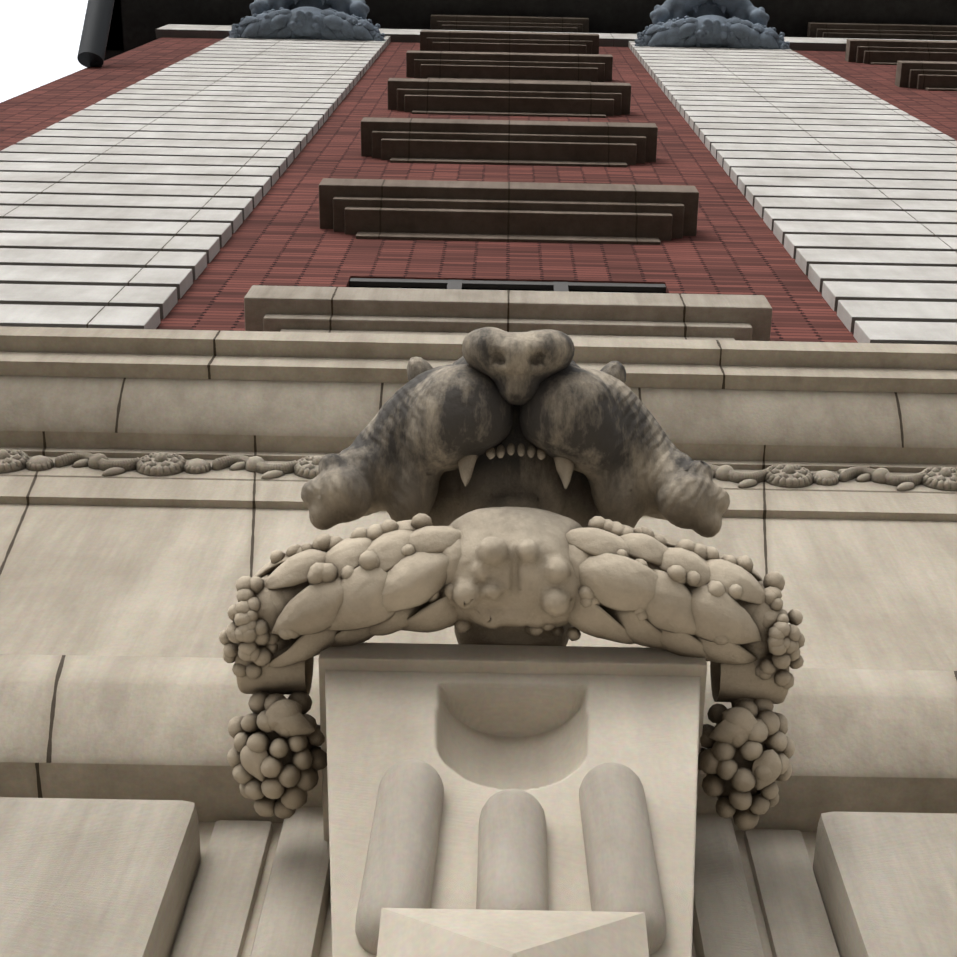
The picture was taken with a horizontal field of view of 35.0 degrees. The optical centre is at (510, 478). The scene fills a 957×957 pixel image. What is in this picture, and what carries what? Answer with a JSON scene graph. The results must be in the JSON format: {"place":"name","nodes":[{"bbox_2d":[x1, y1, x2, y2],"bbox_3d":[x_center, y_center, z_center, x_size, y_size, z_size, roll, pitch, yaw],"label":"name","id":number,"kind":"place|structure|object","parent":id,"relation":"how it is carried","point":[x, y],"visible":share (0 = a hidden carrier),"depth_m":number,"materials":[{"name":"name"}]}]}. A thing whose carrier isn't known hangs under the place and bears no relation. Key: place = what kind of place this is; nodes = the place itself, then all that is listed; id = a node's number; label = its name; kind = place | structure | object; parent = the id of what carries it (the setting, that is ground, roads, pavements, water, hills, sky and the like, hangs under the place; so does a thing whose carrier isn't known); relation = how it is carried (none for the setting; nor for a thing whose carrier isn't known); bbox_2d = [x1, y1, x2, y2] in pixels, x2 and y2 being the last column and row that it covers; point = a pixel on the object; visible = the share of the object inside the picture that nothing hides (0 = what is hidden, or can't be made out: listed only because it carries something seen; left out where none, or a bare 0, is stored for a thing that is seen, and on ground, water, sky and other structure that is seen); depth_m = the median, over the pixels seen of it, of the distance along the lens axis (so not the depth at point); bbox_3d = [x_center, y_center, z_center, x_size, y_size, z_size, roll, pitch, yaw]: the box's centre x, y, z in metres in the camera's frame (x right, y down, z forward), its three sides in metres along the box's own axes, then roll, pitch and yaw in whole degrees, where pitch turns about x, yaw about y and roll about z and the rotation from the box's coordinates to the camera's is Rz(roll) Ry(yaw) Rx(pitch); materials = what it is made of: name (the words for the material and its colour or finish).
{"place":"outdoors","nodes":[
{"label":"outdoors","id":0,"kind":"place"},
{"bbox_2d":[0,0,87,102],"label":"sky","id":1,"kind":"structure","parent":0,"point":[40,39],"materials":[{"name":"white"}]},
{"bbox_2d":[1,38,158,102],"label":"brick tower","id":2,"kind":"structure","parent":0,"point":[72,73],"depth_m":21.24,"materials":[{"name":"red brick"}]},
{"bbox_2d":[0,37,956,342],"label":"brick wall","id":3,"kind":"structure","parent":0,"point":[280,237],"depth_m":12.42,"materials":[{"name":"red brick"}]},
{"bbox_2d":[77,0,114,66],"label":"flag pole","id":4,"kind":"object","parent":3,"relation":"attached to","point":[94,35],"visible":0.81,"depth_m":22.52,"materials":[{"name":"grey metal"}]},
{"bbox_2d":[249,0,369,38],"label":"lion head sculpture","id":5,"kind":"object","parent":3,"relation":"attached to","point":[305,22],"visible":0.52,"depth_m":26.61,"materials":[{"name":"blue stone"}]},
{"bbox_2d":[228,7,302,38],"bbox_3d":[-4.291,-7.840,26.450,1.335,0.536,0.596,-9,-69,3],"label":"swag","id":6,"kind":"object","parent":5,"relation":"attached to","point":[271,24],"visible":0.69,"depth_m":26.26,"materials":[{"name":"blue stone"}]},
{"bbox_2d":[293,0,326,4],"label":"fangs","id":7,"kind":"object","parent":5,"relation":"attached to","point":[322,1],"visible":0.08,"depth_m":26.68,"materials":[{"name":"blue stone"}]},
{"bbox_2d":[310,8,385,40],"bbox_3d":[-2.803,-7.810,26.460,1.352,0.526,0.592,11,-69,-4],"label":"swag","id":8,"kind":"object","parent":5,"relation":"attached to","point":[336,25],"visible":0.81,"depth_m":26.27,"materials":[{"name":"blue stone"}]},
{"bbox_2d":[349,278,665,291],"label":"window mullions","id":9,"kind":"object","parent":3,"relation":"attached to","point":[461,284],"depth_m":10.53,"materials":[{"name":"black metal"}]},
{"bbox_2d":[349,286,665,292],"bbox_3d":[3.581,-4.835,19.906,9.400,23.260,0.001,1,-69,0],"label":"window glass","id":10,"kind":"object","parent":9,"relation":"in","point":[506,289],"depth_m":10.54,"materials":[{"name":"black glass"}]},
{"bbox_2d":[244,285,771,340],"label":"sill","id":11,"kind":"structure","parent":3,"relation":"attached to","point":[467,312],"depth_m":8.62,"materials":[{"name":"stone"}]},
{"bbox_2d":[104,0,956,59],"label":"cornice","id":12,"kind":"structure","parent":3,"relation":"attached to","point":[135,24],"depth_m":29.12,"materials":[{"name":"black"}]},
{"bbox_2d":[156,24,955,50],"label":"stone band","id":13,"kind":"object","parent":3,"relation":"attached to","point":[413,35],"visible":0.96,"depth_m":27.32,"materials":[{"name":"grey stone"}]},
{"bbox_2d":[319,15,956,244],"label":"sills","id":14,"kind":"structure","parent":3,"relation":"attached to","point":[479,69],"depth_m":15.31,"materials":[{"name":"stone"}]},
{"bbox_2d":[650,0,768,46],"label":"lion head sculpture","id":15,"kind":"object","parent":3,"relation":"attached to","point":[712,30],"visible":0.48,"depth_m":26.71,"materials":[{"name":"blue stone"}]},
{"bbox_2d":[634,16,705,46],"bbox_3d":[2.758,-7.709,26.500,1.335,0.536,0.596,-9,-69,3],"label":"swag","id":16,"kind":"object","parent":15,"relation":"attached to","point":[677,32],"visible":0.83,"depth_m":26.31,"materials":[{"name":"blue stone"}]},
{"bbox_2d":[693,3,725,12],"bbox_3d":[3.514,-8.194,26.726,0.617,0.481,0.633,1,-90,0],"label":"teeth","id":17,"kind":"object","parent":15,"relation":"attached to","point":[722,8],"visible":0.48,"depth_m":26.76,"materials":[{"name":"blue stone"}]},
{"bbox_2d":[715,17,789,49],"bbox_3d":[4.246,-7.679,26.510,1.352,0.526,0.592,11,-69,-4],"label":"swag","id":18,"kind":"object","parent":15,"relation":"attached to","point":[746,34],"visible":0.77,"depth_m":26.32,"materials":[{"name":"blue stone"}]},
{"bbox_2d":[0,762,956,831],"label":"stone molding","id":19,"kind":"structure","parent":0,"point":[213,793],"depth_m":3.12,"materials":[{"name":"beige stone"}]},
{"bbox_2d":[0,456,956,493],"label":"carved floral frieze","id":20,"kind":"object","parent":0,"point":[852,485],"depth_m":4.79,"materials":[{"name":"beige stone"}]},
{"bbox_2d":[0,431,956,472],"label":"molding strip","id":21,"kind":"object","parent":20,"relation":"on","point":[297,448],"depth_m":4.94,"materials":[{"name":"beige stone"}]},
{"bbox_2d":[0,375,956,448],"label":"cornice molding","id":22,"kind":"structure","parent":21,"relation":"on","point":[352,409],"depth_m":4.97,"materials":[{"name":"beige stone"}]},
{"bbox_2d":[0,326,956,393],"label":"cornice","id":23,"kind":"structure","parent":22,"relation":"on","point":[386,358],"depth_m":5.11,"materials":[{"name":"beige stone"}]},
{"bbox_2d":[0,36,956,344],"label":"stone piers","id":24,"kind":"structure","parent":23,"relation":"on","point":[132,206],"depth_m":13.92,"materials":[{"name":"white stone"}]},
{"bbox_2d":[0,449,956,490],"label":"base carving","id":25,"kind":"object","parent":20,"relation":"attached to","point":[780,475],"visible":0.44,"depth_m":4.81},
{"bbox_2d":[0,654,956,778],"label":"stone molding","id":26,"kind":"object","parent":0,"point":[88,709],"depth_m":3.17,"materials":[{"name":"beige stone"}]},
{"bbox_2d":[0,496,956,670],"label":"stone wall","id":27,"kind":"structure","parent":26,"relation":"on","point":[161,577],"depth_m":4.21,"materials":[{"name":"beige stone"}]},
{"bbox_2d":[0,476,956,513],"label":"molding strip","id":28,"kind":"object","parent":27,"relation":"on","point":[291,491],"depth_m":4.68,"materials":[{"name":"beige stone"}]},
{"bbox_2d":[318,643,706,841],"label":"console slab","id":29,"kind":"structure","parent":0,"point":[524,659],"depth_m":2.89,"materials":[{"name":"beige stone"}]},
{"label":"pavement","id":30,"kind":"structure","parent":0,"visible":0},
{"bbox_2d":[0,797,956,956],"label":"stone blocks","id":31,"kind":"object","parent":30,"relation":"on","point":[97,877],"visible":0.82,"depth_m":2.78,"materials":[{"name":"beige stone"}]},
{"bbox_2d":[170,822,816,956],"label":"wall grooves","id":32,"kind":"object","parent":30,"relation":"on","point":[206,831],"depth_m":2.94,"materials":[{"name":"beige stone"}]},
{"bbox_2d":[173,807,839,956],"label":"base voussoirs","id":33,"kind":"object","parent":32,"relation":"attached to","point":[291,922],"visible":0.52,"depth_m":2.89,"materials":[{"name":"beige stone"}]},
{"bbox_2d":[325,670,700,956],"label":"keystone bracket","id":34,"kind":"object","parent":33,"relation":"attached to","point":[477,741],"visible":0.46,"depth_m":2.71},
{"bbox_2d":[227,604,326,818],"bbox_3d":[-0.449,0.442,2.971,0.199,0.179,0.436,1,-90,0],"label":"grape cluster","id":35,"kind":"object","parent":34,"relation":"attached to","point":[277,758],"visible":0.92,"depth_m":2.92,"materials":[{"name":"stone"}]},
{"bbox_2d":[219,513,498,678],"bbox_3d":[-0.299,0.213,2.941,0.546,0.221,0.244,-9,-69,3],"label":"swag","id":36,"kind":"object","parent":34,"relation":"on","point":[322,592],"visible":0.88,"depth_m":2.87,"materials":[{"name":"stone"}]},
{"bbox_2d":[355,759,665,955],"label":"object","id":37,"kind":"object","parent":34,"relation":"attached to","point":[512,870],"visible":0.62,"depth_m":2.40,"materials":[{"name":"beige stone"}]},
{"bbox_2d":[377,908,648,956],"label":"console diamond","id":38,"kind":"object","parent":34,"relation":"attached to","point":[411,932],"visible":0.86,"depth_m":2.17,"materials":[{"name":"beige stone"}]},
{"bbox_2d":[301,327,729,645],"bbox_3d":[0.010,0.047,3.155,0.862,0.673,0.702,1,-90,0],"label":"lion head","id":39,"kind":"object","parent":34,"relation":"on","point":[515,518],"visible":0.79,"depth_m":3.02},
{"bbox_2d":[458,443,573,488],"bbox_3d":[0.010,0.016,3.034,0.246,0.199,0.262,1,-90,0],"label":"teeth","id":40,"kind":"object","parent":39,"relation":"attached to","point":[564,467],"visible":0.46,"depth_m":3.05},
{"bbox_2d":[525,516,804,688],"bbox_3d":[0.308,0.226,2.947,0.553,0.215,0.244,10,-69,-4],"label":"swag","id":41,"kind":"object","parent":34,"relation":"attached to","point":[645,586],"visible":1,"depth_m":2.88,"materials":[{"name":"stone"}]},
{"bbox_2d":[698,609,794,829],"bbox_3d":[0.453,0.463,2.977,0.209,0.179,0.446,1,-90,0],"label":"grape cluster","id":42,"kind":"object","parent":34,"relation":"attached to","point":[744,763],"visible":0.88,"depth_m":2.92,"materials":[{"name":"stone"}]}
]}

